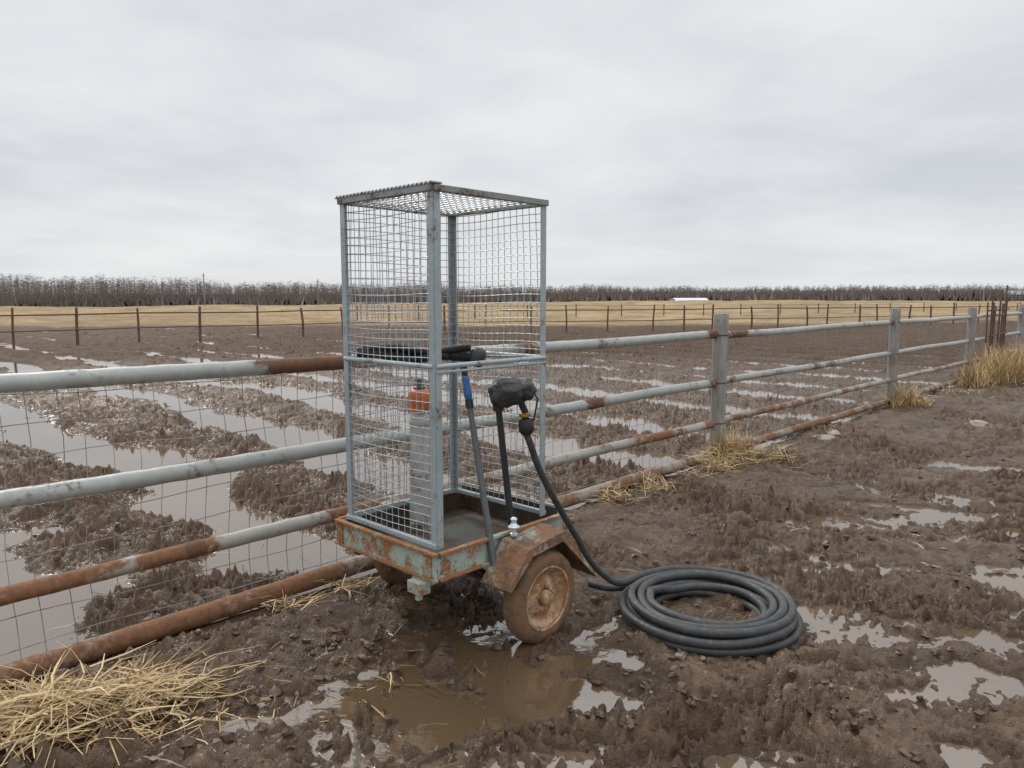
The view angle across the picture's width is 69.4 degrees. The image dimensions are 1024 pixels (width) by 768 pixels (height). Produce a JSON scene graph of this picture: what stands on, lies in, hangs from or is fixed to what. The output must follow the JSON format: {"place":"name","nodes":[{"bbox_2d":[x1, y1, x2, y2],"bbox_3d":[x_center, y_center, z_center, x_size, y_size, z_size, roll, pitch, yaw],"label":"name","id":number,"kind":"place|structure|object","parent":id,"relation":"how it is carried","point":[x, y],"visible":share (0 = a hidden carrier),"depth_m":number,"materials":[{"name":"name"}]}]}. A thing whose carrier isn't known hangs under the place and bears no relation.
{"place":"outdoors","nodes":[
{"label":"outdoors","id":0,"kind":"place"},
{"bbox_2d":[0,300,1023,767],"bbox_3d":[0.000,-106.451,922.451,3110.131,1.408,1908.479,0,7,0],"label":"ground","id":1,"kind":"structure","parent":0,"point":[662,736],"depth_m":4.86,"materials":[{"name":"brown soil"}]},
{"bbox_2d":[0,637,298,767],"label":"straw pile","id":2,"kind":"object","parent":1,"relation":"on","point":[43,708],"visible":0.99,"depth_m":2.77,"materials":[{"name":"beige plant"}]},
{"bbox_2d":[201,273,204,305],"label":"utility pole","id":3,"kind":"object","parent":1,"relation":"on","point":[203,275],"visible":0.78,"depth_m":91.20,"materials":[{"name":"grey wood"}]},
{"bbox_2d":[334,482,596,643],"bbox_3d":[-0.301,0.906,3.746,1.132,0.564,0.950,6,9,43],"label":"utility trailer","id":4,"kind":"object","parent":1,"relation":"on","point":[530,572],"visible":0.9,"depth_m":3.46,"materials":[{"name":"paint"}]},
{"bbox_2d":[408,378,430,532],"bbox_3d":[-0.472,0.365,3.804,0.116,0.794,0.116,0,7,0],"label":"gas cylinder","id":5,"kind":"object","parent":4,"relation":"on","point":[418,483],"visible":0.75,"depth_m":3.77,"materials":[{"name":"metal"}]},
{"bbox_2d":[334,180,548,549],"bbox_3d":[-0.325,-0.112,3.599,0.705,1.560,0.747,6,9,43],"label":"wire cage","id":6,"kind":"object","parent":4,"relation":"on","point":[433,212],"visible":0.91,"depth_m":3.53,"materials":[{"name":"metal"}]},
{"bbox_2d":[357,344,485,366],"bbox_3d":[-0.436,-0.139,3.530,0.641,0.110,0.121,1,7,13],"label":"ribbed hose","id":7,"kind":"object","parent":6,"relation":"hanging from","point":[459,353],"visible":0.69,"depth_m":3.49,"materials":[{"name":"black rubber"}]},
{"bbox_2d":[460,367,496,566],"bbox_3d":[-0.147,0.399,3.380,0.238,0.971,0.042,6,9,41],"label":"suction lance","id":8,"kind":"object","parent":4,"relation":"in","point":[467,393],"visible":0.8,"depth_m":3.37,"materials":[{"name":"blue metal"}]},
{"bbox_2d":[488,377,538,528],"bbox_3d":[-0.019,0.386,3.429,0.209,0.846,0.289,-3,7,-25],"label":"electric pump","id":9,"kind":"object","parent":4,"relation":"on","point":[507,393],"visible":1,"depth_m":3.34,"materials":[{"name":"black plastic"}]},
{"bbox_2d":[508,517,519,535],"bbox_3d":[0.009,0.658,3.427,0.056,0.088,0.055,0,7,0],"label":"valve fitting","id":10,"kind":"object","parent":4,"relation":"on","point":[513,526],"visible":1,"depth_m":3.41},
{"bbox_2d":[2,452,971,726],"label":"loose stalks","id":11,"kind":"object","parent":1,"relation":"on","point":[408,650],"visible":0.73,"depth_m":3.12,"materials":[{"name":"plant"}]},
{"bbox_2d":[0,302,1020,348],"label":"timber fence","id":12,"kind":"object","parent":1,"relation":"on","point":[138,327],"visible":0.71,"depth_m":32.10,"materials":[{"name":"brown wood"}]},
{"bbox_2d":[0,304,1023,689],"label":"pipe fence","id":13,"kind":"object","parent":1,"relation":"on","point":[124,638],"visible":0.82,"depth_m":3.94,"materials":[{"name":"metal"}]},
{"bbox_2d":[0,272,1023,306],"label":"forest","id":14,"kind":"object","parent":1,"relation":"on","point":[106,296],"visible":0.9,"depth_m":162.11,"materials":[{"name":"brown plant"}]},
{"bbox_2d":[7,397,1023,767],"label":"mud clods","id":15,"kind":"object","parent":1,"relation":"on","point":[363,657],"visible":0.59,"depth_m":3.15,"materials":[{"name":"brown soil"}]},
{"bbox_2d":[588,580,627,591],"bbox_3d":[0.697,1.082,4.019,0.570,0.058,0.140,-2,7,-13],"label":"hose end","id":16,"kind":"object","parent":1,"relation":"on","point":[602,586],"visible":0.43,"depth_m":3.95,"materials":[{"name":"rubber"}]},
{"bbox_2d":[244,338,1023,612],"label":"dry grass","id":17,"kind":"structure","parent":1,"relation":"on","point":[1008,367],"depth_m":7.13,"materials":[{"name":"plant"}]},
{"bbox_2d":[524,435,803,656],"bbox_3d":[0.742,0.685,3.644,1.382,0.986,0.891,0,7,0],"label":"coiled hose","id":18,"kind":"object","parent":1,"relation":"on","point":[645,594],"visible":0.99,"depth_m":3.53,"materials":[{"name":"rubber"}]},
{"bbox_2d":[356,303,1017,320],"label":"wire fence","id":19,"kind":"object","parent":1,"relation":"on","point":[818,304],"visible":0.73,"depth_m":59.50,"materials":[{"name":"brown metal"}]},
{"bbox_2d":[669,298,707,300],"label":"white tunnel shed","id":20,"kind":"structure","parent":1,"relation":"on","point":[675,299],"depth_m":194.91,"materials":[{"name":"white plastic"}]},
{"bbox_2d":[811,434,834,440],"bbox_3d":[3.464,0.614,8.176,0.272,0.115,0.233,0,7,0],"label":"rock","id":21,"kind":"object","parent":1,"relation":"on","point":[826,437],"visible":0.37,"depth_m":8.13,"materials":[{"name":"stone"}]},
{"bbox_2d":[826,430,840,435],"bbox_3d":[3.621,0.559,8.322,0.144,0.089,0.196,2,7,15],"label":"rock","id":22,"kind":"object","parent":1,"relation":"on","point":[835,432],"visible":0.85,"depth_m":8.27,"materials":[{"name":"stone"}]},
{"bbox_2d":[965,420,989,426],"bbox_3d":[5.754,0.507,9.117,0.308,0.136,0.233,4,8,31],"label":"rock","id":23,"kind":"object","parent":1,"relation":"on","point":[977,423],"visible":0.55,"depth_m":9.05,"materials":[{"name":"stone"}]},
{"bbox_2d":[983,285,1008,362],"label":"rod gate","id":24,"kind":"structure","parent":1,"relation":"on","point":[993,310],"depth_m":14.91,"materials":[{"name":"metal"}]},
{"bbox_2d":[998,291,1023,300],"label":"grey shed","id":25,"kind":"structure","parent":1,"relation":"on","point":[1018,294],"depth_m":230.83,"materials":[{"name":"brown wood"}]},
{"bbox_2d":[0,327,1023,767],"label":"water","id":26,"kind":"structure","parent":0,"point":[432,717],"depth_m":4.11,"materials":[{"name":"grey liquid"}]},
{"bbox_2d":[0,0,1023,295],"label":"sky","id":27,"kind":"structure","parent":0,"point":[727,144],"materials":[{"name":"grey"}]}
]}

